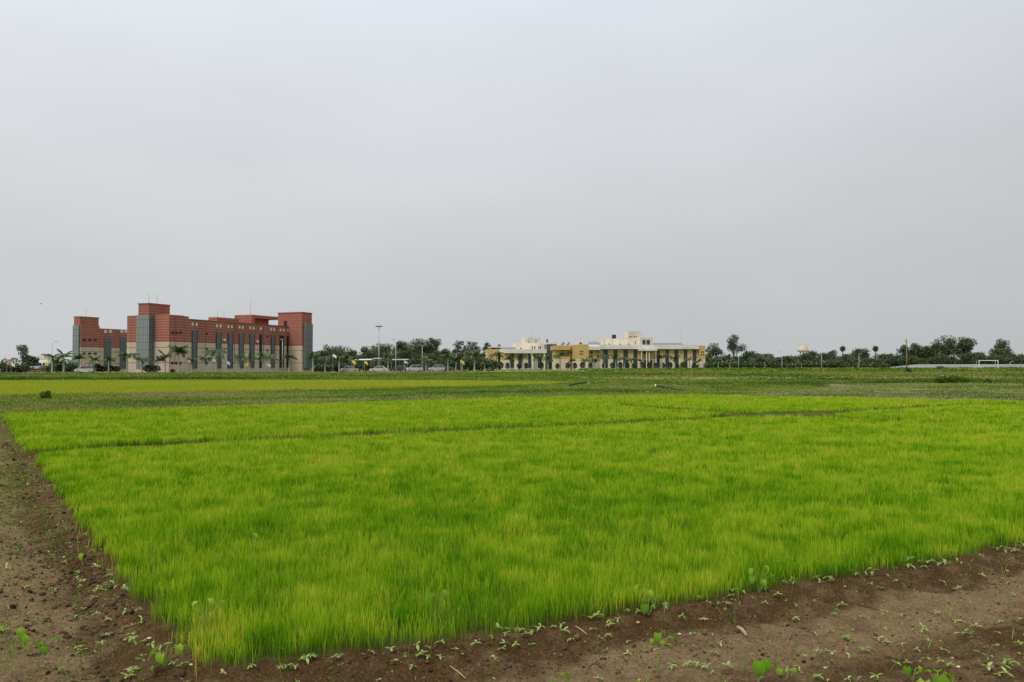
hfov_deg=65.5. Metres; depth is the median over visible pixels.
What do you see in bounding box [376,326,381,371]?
floodlight mast
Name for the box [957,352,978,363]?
tree
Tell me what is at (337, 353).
tree
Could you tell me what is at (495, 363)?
bush
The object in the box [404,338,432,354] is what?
tree
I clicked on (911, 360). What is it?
tree
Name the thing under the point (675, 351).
tall window
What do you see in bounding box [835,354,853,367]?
tree
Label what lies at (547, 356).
royal palm
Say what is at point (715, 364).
flowering bush
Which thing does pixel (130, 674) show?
weed seedling
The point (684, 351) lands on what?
tall window
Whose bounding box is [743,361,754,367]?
flowering bush
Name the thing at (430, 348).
tree
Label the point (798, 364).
flowering bush
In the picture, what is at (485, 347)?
tree
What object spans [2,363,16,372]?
bush
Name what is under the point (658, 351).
tall window
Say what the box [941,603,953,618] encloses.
grass tuft
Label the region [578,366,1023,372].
verge weeds
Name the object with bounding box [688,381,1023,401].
fallow weeds
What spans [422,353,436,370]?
tree
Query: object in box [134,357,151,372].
royal palm
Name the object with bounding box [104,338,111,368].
slit window
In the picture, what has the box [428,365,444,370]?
parked car
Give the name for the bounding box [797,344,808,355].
water tower
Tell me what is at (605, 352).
tall window
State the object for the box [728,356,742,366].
tree
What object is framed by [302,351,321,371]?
royal palm
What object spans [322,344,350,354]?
tree
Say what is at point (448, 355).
royal palm
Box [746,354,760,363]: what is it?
tree
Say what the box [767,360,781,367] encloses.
flowering bush
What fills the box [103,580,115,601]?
stalked weed
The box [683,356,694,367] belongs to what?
royal palm
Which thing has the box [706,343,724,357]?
tree
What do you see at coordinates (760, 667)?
heart leaf vine
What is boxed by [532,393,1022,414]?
rice seedlings
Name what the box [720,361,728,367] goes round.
flowering bush
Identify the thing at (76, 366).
bush
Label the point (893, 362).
tree
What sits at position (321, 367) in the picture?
flowering bush
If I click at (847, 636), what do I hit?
weed clump
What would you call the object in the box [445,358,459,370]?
bush
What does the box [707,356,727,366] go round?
tree
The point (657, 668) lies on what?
grass tuft
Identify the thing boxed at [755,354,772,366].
tree
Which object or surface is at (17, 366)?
bush
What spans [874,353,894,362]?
tree
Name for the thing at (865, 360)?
tree
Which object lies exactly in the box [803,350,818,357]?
tree
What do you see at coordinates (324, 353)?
tree
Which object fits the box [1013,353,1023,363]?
tree
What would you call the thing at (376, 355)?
tree
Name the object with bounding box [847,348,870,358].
tree
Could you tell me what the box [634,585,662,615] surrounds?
heart leaf vine
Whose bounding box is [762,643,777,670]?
grass tuft
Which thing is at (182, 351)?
royal palm
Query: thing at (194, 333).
slit window
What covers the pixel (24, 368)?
bush
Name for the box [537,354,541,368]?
tall window
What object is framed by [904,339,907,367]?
utility pole
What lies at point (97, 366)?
shrub
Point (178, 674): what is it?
soil clods
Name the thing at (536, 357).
royal palm
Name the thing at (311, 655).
weed clump
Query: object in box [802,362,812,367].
flowering bush
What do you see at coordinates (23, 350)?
tree
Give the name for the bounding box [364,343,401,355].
tree
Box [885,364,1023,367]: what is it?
sheet wall
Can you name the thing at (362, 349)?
tree
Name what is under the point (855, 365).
flowering bush
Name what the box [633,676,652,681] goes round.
heart leaf vine
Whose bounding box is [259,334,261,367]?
slit window
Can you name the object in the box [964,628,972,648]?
stalked weed
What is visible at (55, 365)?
bush
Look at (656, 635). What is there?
heart leaf vine
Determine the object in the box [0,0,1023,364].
sky
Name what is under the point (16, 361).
distant trees
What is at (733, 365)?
flowering bush
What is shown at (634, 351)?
tall window
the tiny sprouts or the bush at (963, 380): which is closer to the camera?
the tiny sprouts
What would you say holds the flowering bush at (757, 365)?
on the ground
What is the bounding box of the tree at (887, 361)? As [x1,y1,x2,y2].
[882,359,892,366]
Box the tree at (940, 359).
[926,354,951,363]
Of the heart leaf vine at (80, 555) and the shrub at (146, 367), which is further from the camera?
the shrub at (146, 367)
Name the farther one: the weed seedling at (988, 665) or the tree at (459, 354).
the tree at (459, 354)
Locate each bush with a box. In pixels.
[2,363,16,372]
[9,363,21,372]
[19,363,34,372]
[40,390,51,398]
[41,363,53,372]
[50,362,61,372]
[65,362,78,371]
[65,363,73,372]
[310,360,323,371]
[318,363,326,371]
[319,359,334,365]
[326,364,332,371]
[327,358,346,364]
[330,363,342,371]
[351,361,362,370]
[361,360,373,370]
[369,360,381,368]
[380,359,390,369]
[383,358,401,367]
[398,358,410,367]
[408,358,421,366]
[427,362,439,370]
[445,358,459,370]
[457,358,470,370]
[463,358,479,370]
[477,361,486,370]
[485,358,501,370]
[703,362,713,367]
[711,361,721,367]
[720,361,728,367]
[726,360,739,367]
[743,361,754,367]
[754,362,762,367]
[761,362,771,367]
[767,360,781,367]
[793,362,804,367]
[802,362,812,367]
[812,360,819,367]
[819,360,828,367]
[826,361,837,367]
[833,359,849,367]
[853,362,861,367]
[870,362,882,367]
[880,361,889,367]
[933,375,948,382]
[947,375,962,382]
[958,377,971,382]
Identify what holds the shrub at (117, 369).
on the ground
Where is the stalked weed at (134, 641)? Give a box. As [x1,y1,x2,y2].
[126,635,138,655]
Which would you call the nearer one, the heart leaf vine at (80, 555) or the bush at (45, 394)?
the heart leaf vine at (80, 555)
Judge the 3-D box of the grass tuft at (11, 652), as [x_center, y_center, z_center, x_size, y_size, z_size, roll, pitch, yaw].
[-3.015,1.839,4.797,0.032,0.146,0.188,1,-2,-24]
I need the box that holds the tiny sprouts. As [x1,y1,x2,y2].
[0,455,1021,681]
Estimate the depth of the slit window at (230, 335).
203.29 m
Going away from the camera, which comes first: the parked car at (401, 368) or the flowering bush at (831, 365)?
the parked car at (401, 368)
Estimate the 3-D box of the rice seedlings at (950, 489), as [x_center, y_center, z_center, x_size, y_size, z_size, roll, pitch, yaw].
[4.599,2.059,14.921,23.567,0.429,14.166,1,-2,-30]
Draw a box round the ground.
[0,366,1023,681]
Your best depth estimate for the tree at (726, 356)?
262.38 m
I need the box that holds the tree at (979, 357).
[974,355,987,363]
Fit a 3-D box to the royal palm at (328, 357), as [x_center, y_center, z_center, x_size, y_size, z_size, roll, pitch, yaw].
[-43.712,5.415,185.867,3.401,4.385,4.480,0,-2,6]
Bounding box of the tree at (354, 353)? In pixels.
[344,349,360,362]
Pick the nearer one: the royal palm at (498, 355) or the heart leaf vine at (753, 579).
the heart leaf vine at (753, 579)
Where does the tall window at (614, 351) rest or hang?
in the yellow building at (632, 344)
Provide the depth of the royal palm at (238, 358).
177.68 m
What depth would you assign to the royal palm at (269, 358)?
177.59 m
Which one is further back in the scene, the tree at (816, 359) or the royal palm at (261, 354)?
the tree at (816, 359)
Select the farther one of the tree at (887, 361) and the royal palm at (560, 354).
the tree at (887, 361)
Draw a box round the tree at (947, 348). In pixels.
[930,335,961,355]
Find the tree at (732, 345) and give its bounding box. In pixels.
[726,334,746,356]
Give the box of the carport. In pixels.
[391,359,408,371]
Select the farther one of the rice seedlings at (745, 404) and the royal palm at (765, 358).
the royal palm at (765, 358)
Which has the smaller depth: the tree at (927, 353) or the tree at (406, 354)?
the tree at (406, 354)
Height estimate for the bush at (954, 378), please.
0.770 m
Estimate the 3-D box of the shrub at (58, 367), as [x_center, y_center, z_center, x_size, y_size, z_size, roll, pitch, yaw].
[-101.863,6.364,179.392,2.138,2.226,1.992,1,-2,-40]
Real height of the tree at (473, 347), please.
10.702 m
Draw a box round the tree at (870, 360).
[867,358,879,365]
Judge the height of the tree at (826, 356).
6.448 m
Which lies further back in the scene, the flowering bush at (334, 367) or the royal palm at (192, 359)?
the flowering bush at (334, 367)
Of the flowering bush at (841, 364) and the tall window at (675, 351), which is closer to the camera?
the flowering bush at (841, 364)
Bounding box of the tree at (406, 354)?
[393,350,413,360]
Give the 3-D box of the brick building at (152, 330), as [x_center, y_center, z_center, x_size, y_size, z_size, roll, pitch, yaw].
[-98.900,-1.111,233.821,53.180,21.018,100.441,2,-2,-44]
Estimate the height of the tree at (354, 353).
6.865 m
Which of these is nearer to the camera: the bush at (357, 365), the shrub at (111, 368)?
the shrub at (111, 368)
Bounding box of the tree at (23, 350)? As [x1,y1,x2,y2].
[16,345,30,363]
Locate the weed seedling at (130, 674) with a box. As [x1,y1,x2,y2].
[121,672,134,681]
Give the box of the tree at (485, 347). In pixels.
[482,341,490,352]
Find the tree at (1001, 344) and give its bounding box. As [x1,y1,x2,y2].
[993,338,1010,354]
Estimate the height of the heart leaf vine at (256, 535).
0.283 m
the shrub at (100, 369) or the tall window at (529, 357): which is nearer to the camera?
the shrub at (100, 369)
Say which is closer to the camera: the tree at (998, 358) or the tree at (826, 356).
the tree at (998, 358)
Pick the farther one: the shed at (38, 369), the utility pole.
the utility pole
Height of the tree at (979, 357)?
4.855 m
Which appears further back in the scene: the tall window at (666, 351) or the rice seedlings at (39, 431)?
the tall window at (666, 351)
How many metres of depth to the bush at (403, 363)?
212.88 m
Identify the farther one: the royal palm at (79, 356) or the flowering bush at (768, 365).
the flowering bush at (768, 365)
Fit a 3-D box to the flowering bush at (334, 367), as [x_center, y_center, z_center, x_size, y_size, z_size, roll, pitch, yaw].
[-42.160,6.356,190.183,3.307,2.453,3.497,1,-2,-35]
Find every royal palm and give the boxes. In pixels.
[41,354,60,372]
[53,349,72,372]
[72,353,86,366]
[86,355,101,372]
[99,355,117,372]
[116,351,139,372]
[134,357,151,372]
[153,355,166,372]
[156,350,172,372]
[168,345,188,371]
[185,357,197,371]
[197,356,214,371]
[203,348,228,371]
[231,352,245,372]
[245,352,260,371]
[256,352,270,371]
[261,353,278,371]
[281,354,297,371]
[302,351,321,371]
[317,355,332,371]
[330,355,345,371]
[347,355,358,371]
[383,353,393,371]
[418,356,432,370]
[432,358,443,370]
[440,354,453,370]
[449,356,459,370]
[456,355,468,370]
[467,350,480,370]
[481,358,488,370]
[489,352,504,369]
[503,354,514,369]
[515,353,527,369]
[530,354,541,369]
[542,355,553,369]
[551,351,568,369]
[579,356,589,362]
[590,356,597,368]
[599,354,610,368]
[611,353,620,368]
[620,356,630,368]
[655,353,667,367]
[668,355,680,367]
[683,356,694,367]
[726,356,736,367]
[758,355,770,367]
[853,359,863,366]
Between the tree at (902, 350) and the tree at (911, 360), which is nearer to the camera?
the tree at (911, 360)
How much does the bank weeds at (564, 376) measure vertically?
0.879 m
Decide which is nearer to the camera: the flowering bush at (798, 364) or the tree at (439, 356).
the tree at (439, 356)
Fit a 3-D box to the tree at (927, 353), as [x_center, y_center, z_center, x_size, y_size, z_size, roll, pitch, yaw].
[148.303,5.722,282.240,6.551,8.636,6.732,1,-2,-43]
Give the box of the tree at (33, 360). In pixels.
[24,355,39,365]
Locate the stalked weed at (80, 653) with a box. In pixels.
[74,645,87,671]
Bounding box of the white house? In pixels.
[37,355,50,366]
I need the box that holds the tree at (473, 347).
[461,341,481,354]
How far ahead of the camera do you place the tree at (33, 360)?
224.58 m
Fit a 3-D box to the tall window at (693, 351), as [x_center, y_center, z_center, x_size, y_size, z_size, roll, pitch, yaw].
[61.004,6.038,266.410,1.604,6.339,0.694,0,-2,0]
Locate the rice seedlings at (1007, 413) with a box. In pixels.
[821,401,1023,425]
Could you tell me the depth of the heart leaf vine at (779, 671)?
4.37 m
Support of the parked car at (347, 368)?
on the ground
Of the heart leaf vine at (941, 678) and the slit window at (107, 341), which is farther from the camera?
the slit window at (107, 341)
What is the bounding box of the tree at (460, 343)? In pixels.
[451,340,466,369]
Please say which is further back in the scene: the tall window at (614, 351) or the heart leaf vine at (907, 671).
the tall window at (614, 351)
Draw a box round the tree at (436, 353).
[432,350,440,370]
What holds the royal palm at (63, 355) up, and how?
on the ground
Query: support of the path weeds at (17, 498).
on the ground
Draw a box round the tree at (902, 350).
[895,344,912,356]
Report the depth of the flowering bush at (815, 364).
250.12 m
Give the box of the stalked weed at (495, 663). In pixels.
[490,655,498,676]
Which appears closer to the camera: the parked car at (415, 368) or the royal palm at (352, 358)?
the royal palm at (352, 358)
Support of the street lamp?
on the ground
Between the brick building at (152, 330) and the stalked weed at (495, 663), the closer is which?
the stalked weed at (495, 663)
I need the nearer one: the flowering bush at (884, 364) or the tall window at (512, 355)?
the flowering bush at (884, 364)
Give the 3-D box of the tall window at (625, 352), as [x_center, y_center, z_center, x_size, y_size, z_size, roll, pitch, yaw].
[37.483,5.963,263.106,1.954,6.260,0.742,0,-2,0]
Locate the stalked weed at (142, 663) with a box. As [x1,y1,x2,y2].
[136,654,148,681]
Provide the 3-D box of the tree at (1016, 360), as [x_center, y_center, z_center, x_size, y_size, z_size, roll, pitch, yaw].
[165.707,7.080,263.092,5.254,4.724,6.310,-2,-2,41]
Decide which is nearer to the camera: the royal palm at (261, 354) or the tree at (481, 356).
the royal palm at (261, 354)
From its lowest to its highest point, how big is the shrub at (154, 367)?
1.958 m
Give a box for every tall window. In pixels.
[509,354,513,368]
[518,354,522,368]
[528,354,530,368]
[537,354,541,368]
[603,350,607,368]
[613,350,617,368]
[623,350,627,367]
[633,350,636,367]
[655,350,659,367]
[665,350,668,368]
[674,350,678,367]
[683,350,687,368]
[692,350,695,367]
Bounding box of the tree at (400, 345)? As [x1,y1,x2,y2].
[390,340,409,353]
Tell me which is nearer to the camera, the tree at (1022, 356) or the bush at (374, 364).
the bush at (374, 364)
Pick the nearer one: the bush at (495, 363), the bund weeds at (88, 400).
the bund weeds at (88, 400)
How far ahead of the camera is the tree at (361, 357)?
233.29 m
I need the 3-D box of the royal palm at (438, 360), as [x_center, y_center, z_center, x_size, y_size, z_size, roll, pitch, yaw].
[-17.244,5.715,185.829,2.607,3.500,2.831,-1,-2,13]
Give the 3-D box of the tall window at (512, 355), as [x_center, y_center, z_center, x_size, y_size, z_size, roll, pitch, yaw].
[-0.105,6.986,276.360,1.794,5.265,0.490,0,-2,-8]
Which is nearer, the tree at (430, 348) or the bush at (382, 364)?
the bush at (382, 364)
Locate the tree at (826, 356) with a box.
[817,352,831,359]
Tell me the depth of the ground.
5.21 m
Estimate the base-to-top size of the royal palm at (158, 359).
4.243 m
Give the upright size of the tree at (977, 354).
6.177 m
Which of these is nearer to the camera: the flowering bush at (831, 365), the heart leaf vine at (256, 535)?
the heart leaf vine at (256, 535)
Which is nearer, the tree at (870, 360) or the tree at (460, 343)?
the tree at (870, 360)
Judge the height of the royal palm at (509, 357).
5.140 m
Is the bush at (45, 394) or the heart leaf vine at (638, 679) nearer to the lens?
the heart leaf vine at (638, 679)
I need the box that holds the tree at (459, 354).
[450,352,469,370]
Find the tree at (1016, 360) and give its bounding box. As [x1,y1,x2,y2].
[1004,356,1022,363]
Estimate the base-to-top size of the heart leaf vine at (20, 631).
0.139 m
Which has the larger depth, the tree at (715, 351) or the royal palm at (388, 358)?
the tree at (715, 351)
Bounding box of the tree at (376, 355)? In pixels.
[369,353,385,363]
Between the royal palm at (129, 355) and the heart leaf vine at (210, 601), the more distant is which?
the royal palm at (129, 355)
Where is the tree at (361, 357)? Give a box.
[355,355,369,369]
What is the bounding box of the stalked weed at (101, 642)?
[96,640,107,662]
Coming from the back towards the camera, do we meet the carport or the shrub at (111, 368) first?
the carport
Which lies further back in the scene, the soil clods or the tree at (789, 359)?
the tree at (789, 359)
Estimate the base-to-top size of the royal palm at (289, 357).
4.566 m
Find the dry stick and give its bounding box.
[736,625,747,636]
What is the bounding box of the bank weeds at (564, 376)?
[0,370,1023,382]
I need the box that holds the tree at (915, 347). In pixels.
[907,342,924,357]
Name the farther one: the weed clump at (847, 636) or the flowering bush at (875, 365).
the flowering bush at (875, 365)
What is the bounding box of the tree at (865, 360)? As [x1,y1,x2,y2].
[851,357,868,367]
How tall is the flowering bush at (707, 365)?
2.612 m
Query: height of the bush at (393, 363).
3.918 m
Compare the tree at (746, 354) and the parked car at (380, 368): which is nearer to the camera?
the parked car at (380, 368)
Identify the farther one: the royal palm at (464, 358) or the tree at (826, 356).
the tree at (826, 356)
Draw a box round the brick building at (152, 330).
[72,303,312,371]
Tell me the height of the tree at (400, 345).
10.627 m
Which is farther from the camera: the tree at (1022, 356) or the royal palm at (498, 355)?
the tree at (1022, 356)
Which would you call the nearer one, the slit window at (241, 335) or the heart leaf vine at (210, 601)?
the heart leaf vine at (210, 601)
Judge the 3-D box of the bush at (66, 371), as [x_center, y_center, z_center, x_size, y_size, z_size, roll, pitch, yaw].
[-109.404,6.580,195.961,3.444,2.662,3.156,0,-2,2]
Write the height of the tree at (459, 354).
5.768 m
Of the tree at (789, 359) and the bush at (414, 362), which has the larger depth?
the tree at (789, 359)
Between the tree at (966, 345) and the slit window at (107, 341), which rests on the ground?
the tree at (966, 345)
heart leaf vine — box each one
[0,621,28,644]
[36,637,61,653]
[75,548,95,564]
[149,643,182,672]
[192,598,224,634]
[253,533,257,561]
[427,589,447,622]
[549,672,583,681]
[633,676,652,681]
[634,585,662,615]
[649,629,674,648]
[748,565,775,591]
[752,658,770,681]
[776,667,796,679]
[903,665,921,679]
[917,669,954,681]
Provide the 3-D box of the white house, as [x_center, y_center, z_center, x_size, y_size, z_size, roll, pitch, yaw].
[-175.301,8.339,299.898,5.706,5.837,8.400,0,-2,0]
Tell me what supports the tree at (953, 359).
on the ground
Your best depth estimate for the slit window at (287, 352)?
225.91 m
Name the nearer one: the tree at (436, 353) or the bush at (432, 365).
the bush at (432, 365)
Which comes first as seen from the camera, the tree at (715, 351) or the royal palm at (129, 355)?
the royal palm at (129, 355)
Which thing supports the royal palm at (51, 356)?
on the ground
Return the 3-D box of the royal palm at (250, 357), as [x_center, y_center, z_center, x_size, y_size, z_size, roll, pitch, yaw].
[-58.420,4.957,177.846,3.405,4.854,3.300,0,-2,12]
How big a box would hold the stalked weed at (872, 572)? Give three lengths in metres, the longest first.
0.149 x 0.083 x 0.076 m
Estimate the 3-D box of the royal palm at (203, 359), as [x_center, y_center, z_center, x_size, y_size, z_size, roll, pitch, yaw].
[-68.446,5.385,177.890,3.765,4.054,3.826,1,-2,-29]
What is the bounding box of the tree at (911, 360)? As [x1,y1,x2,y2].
[896,355,919,365]
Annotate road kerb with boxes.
[68,371,541,372]
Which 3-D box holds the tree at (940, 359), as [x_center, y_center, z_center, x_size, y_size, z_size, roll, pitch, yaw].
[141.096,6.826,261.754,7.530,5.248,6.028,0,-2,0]
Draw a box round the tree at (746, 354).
[739,350,759,360]
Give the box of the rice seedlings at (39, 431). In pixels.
[0,396,728,452]
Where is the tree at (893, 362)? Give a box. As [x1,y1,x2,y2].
[889,355,904,366]
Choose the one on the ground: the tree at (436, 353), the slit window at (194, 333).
the tree at (436, 353)
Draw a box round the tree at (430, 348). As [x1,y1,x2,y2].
[417,337,441,354]
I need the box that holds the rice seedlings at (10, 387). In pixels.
[0,379,570,396]
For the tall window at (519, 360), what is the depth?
276.72 m
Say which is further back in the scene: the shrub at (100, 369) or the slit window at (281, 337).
the slit window at (281, 337)
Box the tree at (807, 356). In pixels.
[798,353,814,362]
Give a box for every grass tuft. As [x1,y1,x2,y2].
[6,639,16,658]
[654,645,662,673]
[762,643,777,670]
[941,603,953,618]
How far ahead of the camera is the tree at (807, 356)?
264.42 m
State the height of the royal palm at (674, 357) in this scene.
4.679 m
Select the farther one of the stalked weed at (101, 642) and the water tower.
the water tower
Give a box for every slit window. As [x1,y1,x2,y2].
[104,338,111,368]
[120,338,126,368]
[191,331,197,367]
[216,332,221,367]
[228,333,232,367]
[238,333,243,367]
[249,334,254,367]
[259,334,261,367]
[271,335,274,367]
[279,335,283,367]
[286,336,288,367]
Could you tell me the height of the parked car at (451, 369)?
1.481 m
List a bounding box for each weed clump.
[277,663,295,670]
[301,653,316,660]
[717,601,731,605]
[843,634,855,643]
[998,658,1019,671]
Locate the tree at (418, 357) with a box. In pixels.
[411,354,430,363]
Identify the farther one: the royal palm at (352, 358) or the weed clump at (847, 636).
the royal palm at (352, 358)
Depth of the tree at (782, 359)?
261.69 m
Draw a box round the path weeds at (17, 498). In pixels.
[0,437,151,681]
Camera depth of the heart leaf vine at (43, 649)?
5.00 m
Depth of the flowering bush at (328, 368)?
189.41 m
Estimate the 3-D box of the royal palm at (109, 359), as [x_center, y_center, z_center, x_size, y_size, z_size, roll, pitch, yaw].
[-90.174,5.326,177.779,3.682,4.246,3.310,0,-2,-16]
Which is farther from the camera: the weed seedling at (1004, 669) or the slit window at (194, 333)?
the slit window at (194, 333)
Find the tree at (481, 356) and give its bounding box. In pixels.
[469,354,484,370]
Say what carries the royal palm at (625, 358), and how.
on the ground
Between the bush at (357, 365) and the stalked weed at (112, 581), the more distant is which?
the bush at (357, 365)
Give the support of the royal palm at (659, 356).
on the ground
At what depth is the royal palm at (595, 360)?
237.77 m
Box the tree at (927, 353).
[920,345,938,358]
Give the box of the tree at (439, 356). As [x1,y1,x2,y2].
[436,354,449,362]
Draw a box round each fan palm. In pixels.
[839,346,845,353]
[872,346,878,355]
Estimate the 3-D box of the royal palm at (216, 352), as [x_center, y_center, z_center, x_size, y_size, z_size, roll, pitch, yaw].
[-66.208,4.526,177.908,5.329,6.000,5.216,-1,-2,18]
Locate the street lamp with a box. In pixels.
[280,339,282,371]
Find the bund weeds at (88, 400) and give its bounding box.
[0,381,830,413]
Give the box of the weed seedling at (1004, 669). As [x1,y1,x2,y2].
[1000,666,1013,679]
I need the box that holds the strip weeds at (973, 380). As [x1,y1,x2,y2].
[629,377,1023,385]
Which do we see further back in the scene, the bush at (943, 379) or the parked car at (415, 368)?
the parked car at (415, 368)
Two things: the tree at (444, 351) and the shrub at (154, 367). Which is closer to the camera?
the shrub at (154, 367)
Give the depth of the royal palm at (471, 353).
185.83 m
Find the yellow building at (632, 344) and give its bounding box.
[483,331,705,369]
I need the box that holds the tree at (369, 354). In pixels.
[362,350,374,358]
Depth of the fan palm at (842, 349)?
287.90 m
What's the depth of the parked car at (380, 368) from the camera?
187.54 m
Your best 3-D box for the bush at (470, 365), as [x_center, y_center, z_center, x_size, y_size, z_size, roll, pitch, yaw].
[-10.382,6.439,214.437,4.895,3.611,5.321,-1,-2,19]
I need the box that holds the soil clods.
[0,441,1023,681]
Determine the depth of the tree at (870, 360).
261.54 m
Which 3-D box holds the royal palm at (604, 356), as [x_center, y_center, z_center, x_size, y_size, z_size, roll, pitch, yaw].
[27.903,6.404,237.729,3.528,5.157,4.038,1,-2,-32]
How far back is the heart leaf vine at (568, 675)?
4.18 m
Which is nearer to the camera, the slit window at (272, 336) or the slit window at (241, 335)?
the slit window at (241, 335)
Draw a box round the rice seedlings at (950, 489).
[28,413,1023,680]
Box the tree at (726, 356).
[720,353,736,362]
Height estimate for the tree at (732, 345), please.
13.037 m
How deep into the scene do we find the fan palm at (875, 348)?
289.81 m
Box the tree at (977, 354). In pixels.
[970,352,986,357]
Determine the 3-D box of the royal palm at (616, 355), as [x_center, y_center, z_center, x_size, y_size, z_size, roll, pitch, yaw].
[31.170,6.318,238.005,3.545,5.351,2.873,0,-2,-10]
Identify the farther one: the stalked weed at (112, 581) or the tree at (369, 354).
the tree at (369, 354)
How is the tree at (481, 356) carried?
on the ground
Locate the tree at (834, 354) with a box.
[828,350,837,358]
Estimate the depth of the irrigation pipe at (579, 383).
60.16 m
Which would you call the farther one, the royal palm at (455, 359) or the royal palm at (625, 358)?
the royal palm at (625, 358)
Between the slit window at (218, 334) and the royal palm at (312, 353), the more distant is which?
the slit window at (218, 334)
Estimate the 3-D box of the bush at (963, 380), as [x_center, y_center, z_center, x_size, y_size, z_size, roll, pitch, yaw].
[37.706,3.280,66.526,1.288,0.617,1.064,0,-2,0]
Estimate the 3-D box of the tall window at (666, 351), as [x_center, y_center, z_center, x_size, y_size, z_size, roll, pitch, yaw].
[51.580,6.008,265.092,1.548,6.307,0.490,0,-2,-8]
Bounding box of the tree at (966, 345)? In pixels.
[953,336,978,355]
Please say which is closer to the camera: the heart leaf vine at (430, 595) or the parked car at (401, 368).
the heart leaf vine at (430, 595)
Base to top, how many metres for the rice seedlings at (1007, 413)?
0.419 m
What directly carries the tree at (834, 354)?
on the ground
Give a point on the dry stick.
(741, 629)
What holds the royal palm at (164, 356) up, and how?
on the ground
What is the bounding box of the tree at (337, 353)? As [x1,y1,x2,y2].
[331,351,345,361]
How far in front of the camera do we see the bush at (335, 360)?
213.19 m
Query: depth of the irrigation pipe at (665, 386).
50.71 m
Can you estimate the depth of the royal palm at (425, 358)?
185.81 m
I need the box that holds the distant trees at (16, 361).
[0,355,1019,368]
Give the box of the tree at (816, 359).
[805,358,822,362]
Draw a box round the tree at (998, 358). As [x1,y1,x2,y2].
[985,354,1006,363]
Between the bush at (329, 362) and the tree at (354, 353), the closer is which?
the bush at (329, 362)
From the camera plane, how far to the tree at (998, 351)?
283.38 m
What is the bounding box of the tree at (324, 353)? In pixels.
[317,350,332,359]
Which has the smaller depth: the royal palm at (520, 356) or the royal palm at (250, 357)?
the royal palm at (250, 357)
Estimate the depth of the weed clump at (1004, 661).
4.52 m
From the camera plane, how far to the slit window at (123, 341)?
249.02 m
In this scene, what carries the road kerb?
on the ground
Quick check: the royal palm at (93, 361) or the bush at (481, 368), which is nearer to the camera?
the royal palm at (93, 361)
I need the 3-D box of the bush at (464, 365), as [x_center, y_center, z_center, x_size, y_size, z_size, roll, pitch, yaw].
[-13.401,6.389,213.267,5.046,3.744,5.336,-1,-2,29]
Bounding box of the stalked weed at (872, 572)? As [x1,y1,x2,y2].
[867,567,877,585]
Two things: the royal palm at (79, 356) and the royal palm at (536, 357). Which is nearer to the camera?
the royal palm at (79, 356)
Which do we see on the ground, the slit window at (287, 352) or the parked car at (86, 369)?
the parked car at (86, 369)
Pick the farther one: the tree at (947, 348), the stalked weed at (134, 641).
the tree at (947, 348)
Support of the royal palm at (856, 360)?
on the ground
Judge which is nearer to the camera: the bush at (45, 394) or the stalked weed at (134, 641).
the stalked weed at (134, 641)
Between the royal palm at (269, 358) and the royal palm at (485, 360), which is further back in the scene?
the royal palm at (485, 360)
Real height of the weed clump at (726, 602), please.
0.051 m
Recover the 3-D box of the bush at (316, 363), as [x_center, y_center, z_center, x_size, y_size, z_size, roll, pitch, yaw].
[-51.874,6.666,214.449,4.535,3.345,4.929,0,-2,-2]
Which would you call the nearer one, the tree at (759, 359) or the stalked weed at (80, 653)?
the stalked weed at (80, 653)
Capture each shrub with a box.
[55,364,61,371]
[92,364,102,371]
[97,366,106,371]
[104,365,113,371]
[112,366,120,371]
[143,365,151,372]
[150,365,161,372]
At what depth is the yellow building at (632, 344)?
265.57 m
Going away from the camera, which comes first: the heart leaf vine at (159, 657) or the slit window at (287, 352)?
the heart leaf vine at (159, 657)
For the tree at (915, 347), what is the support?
on the ground
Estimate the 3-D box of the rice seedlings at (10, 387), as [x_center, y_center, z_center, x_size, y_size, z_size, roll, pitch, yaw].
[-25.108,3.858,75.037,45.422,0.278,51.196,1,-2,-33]
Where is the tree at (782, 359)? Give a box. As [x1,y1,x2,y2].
[773,357,787,364]
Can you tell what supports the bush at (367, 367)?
on the ground
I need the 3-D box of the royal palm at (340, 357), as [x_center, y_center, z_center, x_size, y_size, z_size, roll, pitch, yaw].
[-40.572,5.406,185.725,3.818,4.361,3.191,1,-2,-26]
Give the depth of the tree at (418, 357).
229.74 m
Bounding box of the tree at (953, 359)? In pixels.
[943,354,957,363]
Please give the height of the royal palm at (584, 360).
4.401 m
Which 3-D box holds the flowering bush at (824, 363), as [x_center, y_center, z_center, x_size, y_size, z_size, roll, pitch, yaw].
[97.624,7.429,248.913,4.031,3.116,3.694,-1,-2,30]
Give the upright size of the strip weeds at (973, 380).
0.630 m
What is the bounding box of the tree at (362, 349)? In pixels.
[359,346,370,355]
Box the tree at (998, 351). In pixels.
[978,348,1015,359]
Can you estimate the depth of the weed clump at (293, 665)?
4.48 m
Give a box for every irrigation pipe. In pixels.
[567,382,589,385]
[655,384,683,389]
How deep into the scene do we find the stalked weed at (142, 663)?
4.45 m
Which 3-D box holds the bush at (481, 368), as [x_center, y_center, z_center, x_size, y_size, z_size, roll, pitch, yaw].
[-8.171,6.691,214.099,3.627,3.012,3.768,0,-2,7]
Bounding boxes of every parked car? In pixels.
[74,366,95,371]
[340,366,358,371]
[369,366,388,371]
[390,365,406,371]
[406,365,422,371]
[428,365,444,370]
[438,366,454,370]
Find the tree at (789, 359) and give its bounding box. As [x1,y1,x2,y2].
[785,355,797,367]
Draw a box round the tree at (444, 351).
[439,348,453,354]
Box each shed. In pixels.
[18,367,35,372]
[31,366,43,372]
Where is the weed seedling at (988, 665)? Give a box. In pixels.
[982,662,994,670]
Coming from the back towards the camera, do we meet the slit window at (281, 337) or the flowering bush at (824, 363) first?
the flowering bush at (824, 363)

